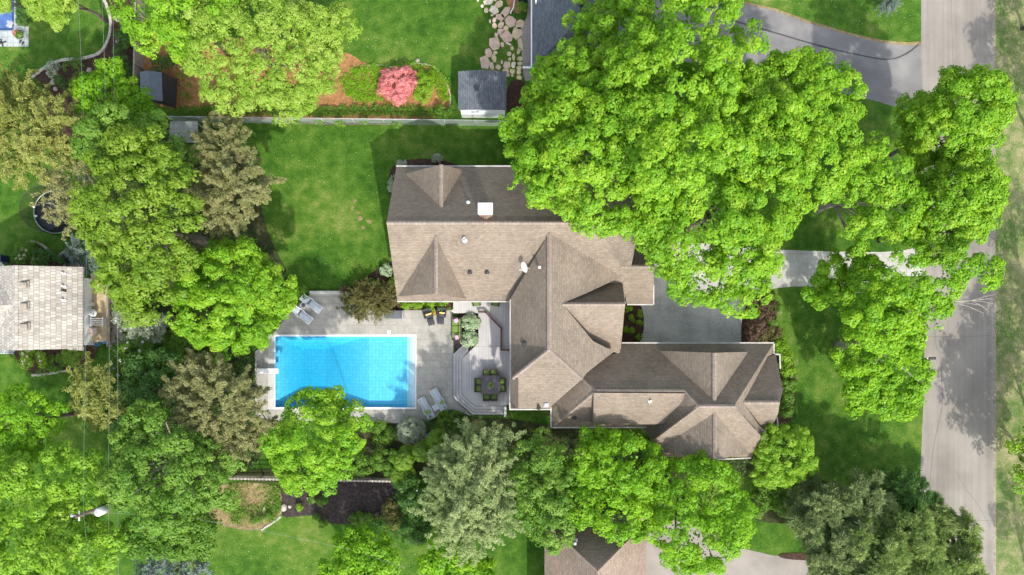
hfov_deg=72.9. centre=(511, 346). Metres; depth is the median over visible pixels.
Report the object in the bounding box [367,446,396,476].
round shrub
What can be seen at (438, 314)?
wicker chair
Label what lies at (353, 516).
bed clump
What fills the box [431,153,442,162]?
hosta
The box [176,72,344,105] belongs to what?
ground cover
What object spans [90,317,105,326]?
slatted bench
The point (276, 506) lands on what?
ground cover
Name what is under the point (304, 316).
sun lounger
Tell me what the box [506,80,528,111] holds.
mulch bed
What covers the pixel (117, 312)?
power line
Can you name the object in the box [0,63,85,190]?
spruce tree
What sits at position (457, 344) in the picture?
mulch bed
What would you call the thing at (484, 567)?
garden tree
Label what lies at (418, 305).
perennial
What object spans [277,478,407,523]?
dark mulch bed
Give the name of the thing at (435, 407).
side table
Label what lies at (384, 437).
leafy shrub
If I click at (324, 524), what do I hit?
bed clump
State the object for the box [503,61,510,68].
flagstone
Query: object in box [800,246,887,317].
street maple
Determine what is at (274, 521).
stone edging
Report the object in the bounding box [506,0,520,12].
straw bed
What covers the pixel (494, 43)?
flagstone
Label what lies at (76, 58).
leafy shrub
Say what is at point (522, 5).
clipped bush
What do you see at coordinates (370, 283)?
leafy shrub
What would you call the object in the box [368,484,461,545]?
ground cover
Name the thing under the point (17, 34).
flower pot
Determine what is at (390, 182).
hosta
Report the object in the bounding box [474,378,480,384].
dining chair
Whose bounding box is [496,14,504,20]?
flagstone
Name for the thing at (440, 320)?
ottoman
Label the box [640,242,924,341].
concrete driveway
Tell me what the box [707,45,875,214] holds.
maple tree
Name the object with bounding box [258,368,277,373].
diving board
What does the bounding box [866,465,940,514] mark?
spruce tree
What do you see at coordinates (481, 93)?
garden shed
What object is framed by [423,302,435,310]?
perennial
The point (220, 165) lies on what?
conifer tree
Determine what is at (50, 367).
leafy shrub
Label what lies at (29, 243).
leafy shrub
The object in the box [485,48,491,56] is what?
flagstone
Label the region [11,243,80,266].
mulch bed
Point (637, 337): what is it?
bedding plant
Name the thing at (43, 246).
stone edging
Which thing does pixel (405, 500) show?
dark shrub
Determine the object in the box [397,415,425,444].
dwarf spruce
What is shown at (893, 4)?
blue spruce
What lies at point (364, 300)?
tree
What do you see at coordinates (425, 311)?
wicker chair
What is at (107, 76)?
garden tree
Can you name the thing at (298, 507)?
bed clump
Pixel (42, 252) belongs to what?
leafy shrub
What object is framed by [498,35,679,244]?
maple tree
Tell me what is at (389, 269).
perennial
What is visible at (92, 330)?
folding table
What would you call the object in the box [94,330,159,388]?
lilac bush
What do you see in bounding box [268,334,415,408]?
swimming pool
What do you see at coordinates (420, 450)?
arborvitae
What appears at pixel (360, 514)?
bed clump
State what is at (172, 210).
ground cover
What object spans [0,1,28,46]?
paver terrace
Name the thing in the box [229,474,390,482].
lattice fence
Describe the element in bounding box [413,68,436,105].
lime shrub
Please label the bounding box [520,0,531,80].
concrete walk
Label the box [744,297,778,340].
barberry shrub
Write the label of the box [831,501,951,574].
pine tree
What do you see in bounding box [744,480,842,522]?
shaded bed
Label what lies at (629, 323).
mulch bed
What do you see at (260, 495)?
ground cover
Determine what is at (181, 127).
grey board shelter
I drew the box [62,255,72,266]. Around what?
garden chair
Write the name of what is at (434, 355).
patio
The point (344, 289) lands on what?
leafy shrub
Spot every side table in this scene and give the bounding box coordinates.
[300,302,306,308]
[432,404,438,410]
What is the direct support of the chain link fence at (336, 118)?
on the lawn at (308, 212)
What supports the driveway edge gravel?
on the lawn at (308, 212)
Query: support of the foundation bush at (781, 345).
on the mulch bed at (744, 338)
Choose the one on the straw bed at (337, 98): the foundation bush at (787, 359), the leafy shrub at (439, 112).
the leafy shrub at (439, 112)
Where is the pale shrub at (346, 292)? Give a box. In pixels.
[343,291,359,317]
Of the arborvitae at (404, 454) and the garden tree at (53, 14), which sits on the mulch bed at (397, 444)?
the arborvitae at (404, 454)
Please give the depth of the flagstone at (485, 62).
60.45 m
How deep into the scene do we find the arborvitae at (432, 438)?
56.83 m
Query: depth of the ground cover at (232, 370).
60.02 m
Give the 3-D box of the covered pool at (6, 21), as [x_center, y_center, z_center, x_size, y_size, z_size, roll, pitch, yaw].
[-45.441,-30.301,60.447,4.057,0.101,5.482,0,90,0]
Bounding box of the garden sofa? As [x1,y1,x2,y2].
[452,317,461,339]
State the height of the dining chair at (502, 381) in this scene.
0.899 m
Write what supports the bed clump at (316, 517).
on the dark mulch bed at (347, 500)
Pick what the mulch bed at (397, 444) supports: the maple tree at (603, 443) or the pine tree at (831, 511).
the maple tree at (603, 443)
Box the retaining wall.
[309,291,344,294]
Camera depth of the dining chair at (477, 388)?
59.20 m
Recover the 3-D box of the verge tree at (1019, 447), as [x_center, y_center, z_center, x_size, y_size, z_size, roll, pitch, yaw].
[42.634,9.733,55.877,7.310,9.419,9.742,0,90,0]
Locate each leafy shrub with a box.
[0,72,46,104]
[14,239,40,254]
[30,245,65,265]
[35,353,65,380]
[53,74,77,95]
[62,54,84,78]
[112,23,131,55]
[115,55,132,82]
[149,54,178,71]
[159,328,193,371]
[173,136,202,164]
[294,282,309,299]
[339,284,350,292]
[353,278,380,295]
[361,418,397,438]
[371,433,392,448]
[375,497,404,530]
[433,103,455,119]
[749,481,798,519]
[757,325,783,341]
[763,291,783,326]
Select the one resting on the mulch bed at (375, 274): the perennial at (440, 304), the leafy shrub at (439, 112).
the perennial at (440, 304)
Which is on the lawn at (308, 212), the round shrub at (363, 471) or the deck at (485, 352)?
the deck at (485, 352)
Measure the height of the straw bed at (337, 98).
0.001 m
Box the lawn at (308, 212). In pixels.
[0,0,924,574]
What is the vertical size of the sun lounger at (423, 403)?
0.542 m
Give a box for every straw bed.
[143,35,450,119]
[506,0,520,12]
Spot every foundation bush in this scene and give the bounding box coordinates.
[773,336,788,355]
[778,349,793,365]
[778,361,796,380]
[778,401,794,417]
[781,373,797,392]
[781,388,795,406]
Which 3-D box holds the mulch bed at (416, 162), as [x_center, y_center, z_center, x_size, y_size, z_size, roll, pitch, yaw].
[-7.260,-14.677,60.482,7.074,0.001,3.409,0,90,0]
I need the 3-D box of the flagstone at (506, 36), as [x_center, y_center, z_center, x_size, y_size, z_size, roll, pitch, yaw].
[-0.464,-27.021,60.492,0.908,0.075,1.147,-40,90,0]
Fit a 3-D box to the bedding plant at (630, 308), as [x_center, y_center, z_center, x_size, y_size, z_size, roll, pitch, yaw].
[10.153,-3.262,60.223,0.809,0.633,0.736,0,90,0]
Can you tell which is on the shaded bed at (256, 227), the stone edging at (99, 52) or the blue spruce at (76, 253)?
the blue spruce at (76, 253)
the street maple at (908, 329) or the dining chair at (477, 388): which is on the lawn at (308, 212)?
the street maple at (908, 329)
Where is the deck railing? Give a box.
[478,311,509,350]
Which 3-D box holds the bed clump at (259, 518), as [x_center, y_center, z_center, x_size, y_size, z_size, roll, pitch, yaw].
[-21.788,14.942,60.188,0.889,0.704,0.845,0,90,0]
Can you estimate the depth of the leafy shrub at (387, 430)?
59.67 m
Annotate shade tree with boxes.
[0,379,76,471]
[67,122,210,328]
[69,102,186,184]
[107,0,239,63]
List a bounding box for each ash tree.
[0,439,128,574]
[95,397,246,540]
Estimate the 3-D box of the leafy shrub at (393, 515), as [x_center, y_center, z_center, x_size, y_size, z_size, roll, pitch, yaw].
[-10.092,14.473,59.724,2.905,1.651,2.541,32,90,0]
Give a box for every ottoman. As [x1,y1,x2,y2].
[427,318,434,325]
[437,317,443,323]
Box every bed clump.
[247,515,256,525]
[255,514,264,522]
[264,510,272,518]
[295,503,303,512]
[306,496,315,503]
[312,512,321,521]
[315,495,328,507]
[318,518,327,529]
[347,513,357,524]
[356,511,364,521]
[362,511,373,520]
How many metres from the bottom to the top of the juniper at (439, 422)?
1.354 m
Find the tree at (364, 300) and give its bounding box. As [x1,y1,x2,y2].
[336,276,401,325]
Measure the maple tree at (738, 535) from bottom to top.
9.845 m
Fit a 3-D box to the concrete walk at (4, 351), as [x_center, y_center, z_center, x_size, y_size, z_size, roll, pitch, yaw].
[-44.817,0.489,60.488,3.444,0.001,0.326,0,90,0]
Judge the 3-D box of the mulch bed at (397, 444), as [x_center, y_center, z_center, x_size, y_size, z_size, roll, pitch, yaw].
[-1.338,8.733,60.477,46.655,0.001,6.268,0,90,0]
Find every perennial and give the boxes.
[43,58,62,79]
[379,262,392,276]
[388,277,396,294]
[400,302,413,309]
[412,302,424,309]
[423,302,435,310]
[435,302,447,310]
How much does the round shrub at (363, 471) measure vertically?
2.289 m
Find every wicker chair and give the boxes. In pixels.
[422,307,433,318]
[436,307,446,317]
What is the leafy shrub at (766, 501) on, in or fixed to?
on the shaded bed at (770, 516)
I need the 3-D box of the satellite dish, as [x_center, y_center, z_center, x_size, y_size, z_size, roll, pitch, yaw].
[1.044,-5.934,52.948,0.895,1.365,0.685,23,90,0]
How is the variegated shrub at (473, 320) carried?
on the mulch bed at (457, 344)
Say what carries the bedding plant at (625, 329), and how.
on the mulch bed at (629, 323)
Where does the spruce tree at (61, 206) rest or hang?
on the shaded bed at (256, 227)
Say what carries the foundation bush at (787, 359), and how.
on the mulch bed at (744, 338)
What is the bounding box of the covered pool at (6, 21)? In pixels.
[0,0,13,29]
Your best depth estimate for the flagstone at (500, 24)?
60.45 m
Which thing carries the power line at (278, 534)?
attached to the utility pole
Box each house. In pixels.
[0,265,97,350]
[386,164,783,459]
[523,0,631,81]
[544,514,645,574]
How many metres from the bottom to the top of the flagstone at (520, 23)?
0.075 m
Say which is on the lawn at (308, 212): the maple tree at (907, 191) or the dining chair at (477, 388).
the maple tree at (907, 191)
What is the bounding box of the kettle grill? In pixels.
[89,309,99,316]
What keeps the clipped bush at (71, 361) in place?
on the mulch bed at (93, 349)
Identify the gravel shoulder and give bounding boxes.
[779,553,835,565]
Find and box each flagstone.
[480,55,489,68]
[483,0,492,4]
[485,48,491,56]
[489,5,498,14]
[489,37,499,50]
[494,0,502,7]
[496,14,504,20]
[498,21,503,28]
[500,31,512,41]
[501,7,509,16]
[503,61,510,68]
[505,16,515,27]
[512,27,522,39]
[515,19,523,28]
[518,38,522,49]
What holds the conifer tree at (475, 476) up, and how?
on the mulch bed at (397, 444)
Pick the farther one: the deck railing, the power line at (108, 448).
the deck railing
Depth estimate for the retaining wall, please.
60.13 m
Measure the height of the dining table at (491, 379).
0.735 m
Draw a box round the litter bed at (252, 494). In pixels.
[208,482,281,529]
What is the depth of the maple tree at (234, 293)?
51.60 m
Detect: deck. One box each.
[91,273,122,348]
[453,302,509,416]
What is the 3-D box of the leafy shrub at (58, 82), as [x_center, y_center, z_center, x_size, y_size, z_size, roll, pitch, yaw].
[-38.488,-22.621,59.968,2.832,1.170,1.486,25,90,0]
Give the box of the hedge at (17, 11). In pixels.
[14,0,29,26]
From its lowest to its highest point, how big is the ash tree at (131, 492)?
11.719 m
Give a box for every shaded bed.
[83,121,286,311]
[114,297,264,479]
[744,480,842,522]
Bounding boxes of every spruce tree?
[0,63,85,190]
[29,141,124,240]
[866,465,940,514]
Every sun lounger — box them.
[292,306,312,324]
[299,294,322,313]
[417,397,434,419]
[430,388,446,410]
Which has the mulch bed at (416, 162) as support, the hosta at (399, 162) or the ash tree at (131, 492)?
the hosta at (399, 162)
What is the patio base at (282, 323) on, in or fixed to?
on the lawn at (308, 212)
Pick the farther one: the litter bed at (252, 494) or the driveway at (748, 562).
the driveway at (748, 562)
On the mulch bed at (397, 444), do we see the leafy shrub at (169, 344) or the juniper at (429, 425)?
the juniper at (429, 425)
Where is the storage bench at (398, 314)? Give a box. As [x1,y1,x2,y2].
[385,310,403,318]
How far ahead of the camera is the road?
60.49 m
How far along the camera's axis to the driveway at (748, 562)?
60.49 m
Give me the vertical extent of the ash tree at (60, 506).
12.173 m
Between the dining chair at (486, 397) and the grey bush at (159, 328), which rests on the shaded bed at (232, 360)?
the grey bush at (159, 328)
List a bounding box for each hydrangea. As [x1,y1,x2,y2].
[10,244,44,265]
[18,350,47,369]
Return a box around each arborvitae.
[390,465,416,483]
[393,443,414,470]
[412,439,429,461]
[425,428,448,455]
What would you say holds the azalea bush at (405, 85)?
on the straw bed at (337, 98)
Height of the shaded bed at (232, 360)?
0.001 m
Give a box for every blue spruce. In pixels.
[64,233,102,276]
[874,0,903,16]
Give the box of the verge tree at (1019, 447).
[1005,426,1023,508]
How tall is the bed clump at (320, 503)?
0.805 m
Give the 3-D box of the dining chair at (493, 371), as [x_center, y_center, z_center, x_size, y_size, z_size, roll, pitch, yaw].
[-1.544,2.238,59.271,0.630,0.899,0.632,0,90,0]
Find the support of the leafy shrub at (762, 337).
on the mulch bed at (744, 338)
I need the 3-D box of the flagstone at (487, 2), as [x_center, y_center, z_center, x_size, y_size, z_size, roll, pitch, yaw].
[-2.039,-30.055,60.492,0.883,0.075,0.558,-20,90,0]
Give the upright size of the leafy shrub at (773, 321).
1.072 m
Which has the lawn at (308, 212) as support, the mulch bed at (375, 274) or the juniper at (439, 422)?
the mulch bed at (375, 274)
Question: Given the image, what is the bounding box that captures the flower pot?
[12,29,23,38]
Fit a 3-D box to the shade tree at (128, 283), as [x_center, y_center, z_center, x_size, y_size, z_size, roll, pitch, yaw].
[-26.379,-8.601,53.221,9.268,14.677,14.609,0,90,0]
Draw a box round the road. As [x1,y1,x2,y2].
[919,0,992,574]
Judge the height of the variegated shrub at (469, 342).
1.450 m
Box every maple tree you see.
[162,234,298,364]
[257,385,373,496]
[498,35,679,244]
[501,426,594,555]
[559,423,668,546]
[561,0,773,153]
[609,90,810,318]
[641,448,757,574]
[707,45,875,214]
[812,130,934,257]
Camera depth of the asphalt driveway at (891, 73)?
60.49 m
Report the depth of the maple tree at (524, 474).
52.81 m
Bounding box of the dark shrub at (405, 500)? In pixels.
[391,473,437,546]
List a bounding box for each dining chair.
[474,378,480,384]
[474,385,480,391]
[483,369,489,374]
[483,394,489,400]
[490,369,497,374]
[490,394,497,400]
[500,378,505,384]
[500,385,505,391]
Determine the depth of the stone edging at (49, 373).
60.41 m
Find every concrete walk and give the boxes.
[0,350,15,353]
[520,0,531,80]
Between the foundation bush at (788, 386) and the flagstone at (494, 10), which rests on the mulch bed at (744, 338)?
the foundation bush at (788, 386)
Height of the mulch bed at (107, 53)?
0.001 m
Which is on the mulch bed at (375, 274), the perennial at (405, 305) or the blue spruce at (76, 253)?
the perennial at (405, 305)
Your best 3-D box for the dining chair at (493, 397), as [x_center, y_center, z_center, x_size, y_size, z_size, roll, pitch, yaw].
[-1.534,4.354,59.271,0.630,0.899,0.632,0,90,0]
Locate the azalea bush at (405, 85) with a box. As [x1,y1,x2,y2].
[375,65,417,106]
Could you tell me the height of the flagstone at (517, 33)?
0.075 m
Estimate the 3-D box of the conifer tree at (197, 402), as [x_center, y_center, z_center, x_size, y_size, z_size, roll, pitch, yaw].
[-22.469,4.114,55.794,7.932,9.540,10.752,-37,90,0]
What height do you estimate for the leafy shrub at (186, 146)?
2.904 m
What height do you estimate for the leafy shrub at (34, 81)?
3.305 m
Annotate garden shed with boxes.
[458,70,506,117]
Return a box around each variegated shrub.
[459,331,478,349]
[461,312,480,331]
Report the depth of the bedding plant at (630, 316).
60.05 m
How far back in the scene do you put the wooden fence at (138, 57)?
59.62 m
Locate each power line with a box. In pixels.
[78,1,89,570]
[102,6,108,515]
[113,38,118,568]
[116,513,404,567]
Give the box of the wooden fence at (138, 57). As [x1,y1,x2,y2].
[133,0,144,88]
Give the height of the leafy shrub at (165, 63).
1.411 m
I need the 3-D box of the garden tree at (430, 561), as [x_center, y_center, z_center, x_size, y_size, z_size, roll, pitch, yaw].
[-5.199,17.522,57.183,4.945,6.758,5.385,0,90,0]
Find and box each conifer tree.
[61,351,126,431]
[132,539,213,574]
[158,348,280,462]
[184,110,286,243]
[407,415,529,566]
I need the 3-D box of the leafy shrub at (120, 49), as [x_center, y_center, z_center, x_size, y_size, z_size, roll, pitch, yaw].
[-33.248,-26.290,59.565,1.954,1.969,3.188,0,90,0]
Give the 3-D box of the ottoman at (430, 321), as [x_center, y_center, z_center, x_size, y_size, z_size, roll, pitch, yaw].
[-7.040,-2.139,60.242,0.560,0.415,0.620,-17,90,0]
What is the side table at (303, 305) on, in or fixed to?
on the patio at (434, 355)
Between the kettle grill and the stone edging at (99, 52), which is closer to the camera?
the kettle grill
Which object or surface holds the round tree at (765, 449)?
on the lawn at (308, 212)
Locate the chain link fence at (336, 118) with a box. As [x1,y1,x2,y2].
[167,116,504,125]
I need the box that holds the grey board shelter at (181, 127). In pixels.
[169,121,204,142]
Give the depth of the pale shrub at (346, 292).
59.24 m
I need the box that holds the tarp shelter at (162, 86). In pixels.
[140,71,176,107]
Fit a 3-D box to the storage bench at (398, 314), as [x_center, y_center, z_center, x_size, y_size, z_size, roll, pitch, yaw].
[-10.225,-2.766,60.145,1.605,0.620,0.720,1,90,0]
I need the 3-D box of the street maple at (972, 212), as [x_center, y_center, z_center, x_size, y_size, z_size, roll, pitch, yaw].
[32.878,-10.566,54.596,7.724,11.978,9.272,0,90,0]
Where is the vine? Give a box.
[272,116,401,128]
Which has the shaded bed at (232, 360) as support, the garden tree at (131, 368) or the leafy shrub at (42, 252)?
the garden tree at (131, 368)
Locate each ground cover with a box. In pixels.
[87,124,285,312]
[110,299,260,472]
[171,101,452,119]
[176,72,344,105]
[223,482,281,528]
[229,483,278,521]
[339,60,450,104]
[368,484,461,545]
[511,426,760,479]
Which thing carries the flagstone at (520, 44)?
on the lawn at (308, 212)
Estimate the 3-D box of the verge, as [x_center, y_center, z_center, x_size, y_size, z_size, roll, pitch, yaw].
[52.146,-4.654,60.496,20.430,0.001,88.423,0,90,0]
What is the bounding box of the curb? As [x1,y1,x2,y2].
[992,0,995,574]
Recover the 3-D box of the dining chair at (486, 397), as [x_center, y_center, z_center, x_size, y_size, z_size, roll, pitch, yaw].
[-2.178,4.354,59.271,0.630,0.899,0.632,0,90,0]
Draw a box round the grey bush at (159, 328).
[110,308,173,346]
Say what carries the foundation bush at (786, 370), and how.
on the mulch bed at (744, 338)
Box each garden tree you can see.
[0,0,48,22]
[20,0,108,32]
[66,56,154,128]
[100,347,181,445]
[119,502,222,562]
[317,523,402,574]
[416,531,477,574]
[474,557,496,574]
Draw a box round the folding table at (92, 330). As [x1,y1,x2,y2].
[88,328,99,333]
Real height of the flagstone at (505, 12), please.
0.075 m
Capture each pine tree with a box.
[783,465,898,574]
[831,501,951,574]
[912,491,989,574]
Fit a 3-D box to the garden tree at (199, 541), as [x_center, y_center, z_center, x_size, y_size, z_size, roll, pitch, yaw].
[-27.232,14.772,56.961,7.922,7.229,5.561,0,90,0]
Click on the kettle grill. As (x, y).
(92, 312)
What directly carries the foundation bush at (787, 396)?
on the mulch bed at (744, 338)
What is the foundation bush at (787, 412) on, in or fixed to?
on the mulch bed at (744, 338)
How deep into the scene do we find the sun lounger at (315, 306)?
60.11 m
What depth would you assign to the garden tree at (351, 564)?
54.46 m
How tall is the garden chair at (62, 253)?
0.499 m
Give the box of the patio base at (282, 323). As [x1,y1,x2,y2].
[254,295,311,348]
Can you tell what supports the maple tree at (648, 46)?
on the lawn at (308, 212)
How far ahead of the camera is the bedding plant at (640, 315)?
60.05 m
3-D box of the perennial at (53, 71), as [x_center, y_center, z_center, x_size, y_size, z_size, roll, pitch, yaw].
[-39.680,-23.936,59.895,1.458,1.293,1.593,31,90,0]
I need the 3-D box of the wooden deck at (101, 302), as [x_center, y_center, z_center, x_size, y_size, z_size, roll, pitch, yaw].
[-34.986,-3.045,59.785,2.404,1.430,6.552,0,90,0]
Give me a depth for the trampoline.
59.63 m
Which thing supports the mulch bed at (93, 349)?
on the lawn at (308, 212)
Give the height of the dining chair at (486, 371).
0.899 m
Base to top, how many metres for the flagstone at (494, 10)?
0.075 m
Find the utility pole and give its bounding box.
[70,483,159,520]
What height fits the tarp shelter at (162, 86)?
2.300 m
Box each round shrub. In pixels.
[340,448,375,479]
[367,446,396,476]
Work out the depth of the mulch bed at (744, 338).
60.48 m
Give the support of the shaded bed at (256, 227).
on the lawn at (308, 212)
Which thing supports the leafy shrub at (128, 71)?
on the mulch bed at (107, 53)
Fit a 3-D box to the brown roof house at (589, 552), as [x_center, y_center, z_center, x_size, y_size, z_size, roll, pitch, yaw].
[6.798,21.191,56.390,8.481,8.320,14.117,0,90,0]
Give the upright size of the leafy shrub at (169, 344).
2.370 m
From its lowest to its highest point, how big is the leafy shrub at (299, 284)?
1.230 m
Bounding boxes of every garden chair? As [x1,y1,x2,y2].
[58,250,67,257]
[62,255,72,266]
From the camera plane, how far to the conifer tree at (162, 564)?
55.51 m
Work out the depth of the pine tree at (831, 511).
54.22 m
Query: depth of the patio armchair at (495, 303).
59.20 m
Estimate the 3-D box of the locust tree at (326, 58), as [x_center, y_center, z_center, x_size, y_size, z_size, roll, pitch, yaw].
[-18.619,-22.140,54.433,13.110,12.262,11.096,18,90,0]
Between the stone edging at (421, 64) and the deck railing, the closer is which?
the deck railing
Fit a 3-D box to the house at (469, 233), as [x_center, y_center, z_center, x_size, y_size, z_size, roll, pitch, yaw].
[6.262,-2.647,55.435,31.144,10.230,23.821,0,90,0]
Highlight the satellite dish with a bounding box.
[521,262,529,272]
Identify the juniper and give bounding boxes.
[422,409,468,435]
[430,406,460,430]
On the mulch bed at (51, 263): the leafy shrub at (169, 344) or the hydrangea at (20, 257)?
the hydrangea at (20, 257)
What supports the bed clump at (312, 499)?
on the dark mulch bed at (347, 500)
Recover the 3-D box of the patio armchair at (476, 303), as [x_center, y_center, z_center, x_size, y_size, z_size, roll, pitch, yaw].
[-3.058,-3.815,59.270,0.740,0.900,0.770,-6,90,0]
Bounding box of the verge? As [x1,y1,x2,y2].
[996,0,1023,574]
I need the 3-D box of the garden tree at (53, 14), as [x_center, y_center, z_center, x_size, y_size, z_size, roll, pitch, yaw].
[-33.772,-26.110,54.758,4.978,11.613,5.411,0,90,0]
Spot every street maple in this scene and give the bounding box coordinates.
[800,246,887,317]
[828,248,1005,422]
[877,147,1011,270]
[881,63,1019,174]
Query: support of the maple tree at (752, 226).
on the lawn at (308, 212)
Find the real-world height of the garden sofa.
0.721 m
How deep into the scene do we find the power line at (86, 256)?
49.73 m
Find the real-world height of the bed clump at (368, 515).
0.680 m
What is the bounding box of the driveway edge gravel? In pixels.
[742,1,920,45]
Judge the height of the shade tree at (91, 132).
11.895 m
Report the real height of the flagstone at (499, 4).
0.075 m
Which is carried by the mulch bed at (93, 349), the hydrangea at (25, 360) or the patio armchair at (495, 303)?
the hydrangea at (25, 360)
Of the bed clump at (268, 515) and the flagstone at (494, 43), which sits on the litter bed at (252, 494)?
the bed clump at (268, 515)
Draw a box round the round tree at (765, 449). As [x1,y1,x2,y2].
[749,421,819,489]
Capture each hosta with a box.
[387,175,394,191]
[395,159,406,165]
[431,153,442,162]
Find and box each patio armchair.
[472,302,480,305]
[491,302,499,306]
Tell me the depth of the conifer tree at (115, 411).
54.27 m
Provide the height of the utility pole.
11.500 m
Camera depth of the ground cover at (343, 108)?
60.15 m
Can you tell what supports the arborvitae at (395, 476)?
on the mulch bed at (397, 444)
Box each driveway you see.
[632,0,921,106]
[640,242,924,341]
[640,518,836,574]
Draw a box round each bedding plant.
[622,326,629,332]
[625,305,632,312]
[628,314,634,322]
[629,327,634,334]
[635,319,642,325]
[635,332,643,340]
[637,309,642,317]
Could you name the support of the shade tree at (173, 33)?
on the straw bed at (337, 98)
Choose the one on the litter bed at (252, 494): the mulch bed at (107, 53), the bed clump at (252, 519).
the bed clump at (252, 519)
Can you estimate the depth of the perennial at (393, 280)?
59.78 m
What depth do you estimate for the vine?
59.67 m
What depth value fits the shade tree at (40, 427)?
52.78 m
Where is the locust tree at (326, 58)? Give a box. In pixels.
[176,0,362,126]
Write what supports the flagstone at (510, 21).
on the lawn at (308, 212)
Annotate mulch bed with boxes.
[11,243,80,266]
[13,345,98,373]
[31,0,135,137]
[237,411,757,481]
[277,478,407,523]
[346,261,452,309]
[388,159,456,194]
[453,313,477,353]
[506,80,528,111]
[621,304,643,343]
[741,291,795,425]
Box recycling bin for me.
[0,254,9,263]
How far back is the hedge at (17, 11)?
59.50 m
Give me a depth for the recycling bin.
59.91 m
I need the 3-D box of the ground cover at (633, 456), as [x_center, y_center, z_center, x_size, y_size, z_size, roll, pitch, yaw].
[10.792,10.101,60.147,21.804,0.711,4.056,7,90,0]
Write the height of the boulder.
0.446 m
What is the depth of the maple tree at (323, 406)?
48.38 m
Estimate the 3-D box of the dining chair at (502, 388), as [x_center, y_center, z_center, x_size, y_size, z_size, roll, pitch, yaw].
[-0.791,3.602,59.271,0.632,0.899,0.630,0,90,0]
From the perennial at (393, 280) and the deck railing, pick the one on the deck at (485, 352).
the deck railing
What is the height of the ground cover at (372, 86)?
0.596 m
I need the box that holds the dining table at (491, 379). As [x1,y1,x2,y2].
[481,375,499,393]
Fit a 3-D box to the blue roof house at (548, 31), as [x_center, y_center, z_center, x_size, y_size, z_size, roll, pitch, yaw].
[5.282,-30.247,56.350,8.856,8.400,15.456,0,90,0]
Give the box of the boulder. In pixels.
[281,503,286,511]
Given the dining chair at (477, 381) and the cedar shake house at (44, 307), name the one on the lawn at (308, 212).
the cedar shake house at (44, 307)
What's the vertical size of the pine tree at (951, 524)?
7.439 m
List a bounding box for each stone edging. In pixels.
[29,0,111,79]
[30,240,52,253]
[31,369,71,375]
[261,516,281,530]
[376,63,450,105]
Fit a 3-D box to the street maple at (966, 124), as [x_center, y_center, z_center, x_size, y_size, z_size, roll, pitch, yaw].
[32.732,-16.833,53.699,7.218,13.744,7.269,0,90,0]
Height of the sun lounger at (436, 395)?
0.542 m
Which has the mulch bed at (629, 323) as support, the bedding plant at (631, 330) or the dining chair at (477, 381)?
the bedding plant at (631, 330)
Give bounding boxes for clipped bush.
[61,349,84,367]
[515,1,528,12]
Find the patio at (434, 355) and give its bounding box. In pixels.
[255,295,469,422]
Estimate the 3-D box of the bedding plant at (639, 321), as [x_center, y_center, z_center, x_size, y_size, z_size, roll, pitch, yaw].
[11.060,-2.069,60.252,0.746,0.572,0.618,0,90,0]
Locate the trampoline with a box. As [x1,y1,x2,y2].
[19,186,75,234]
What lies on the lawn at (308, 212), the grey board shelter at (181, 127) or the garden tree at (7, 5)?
the garden tree at (7, 5)

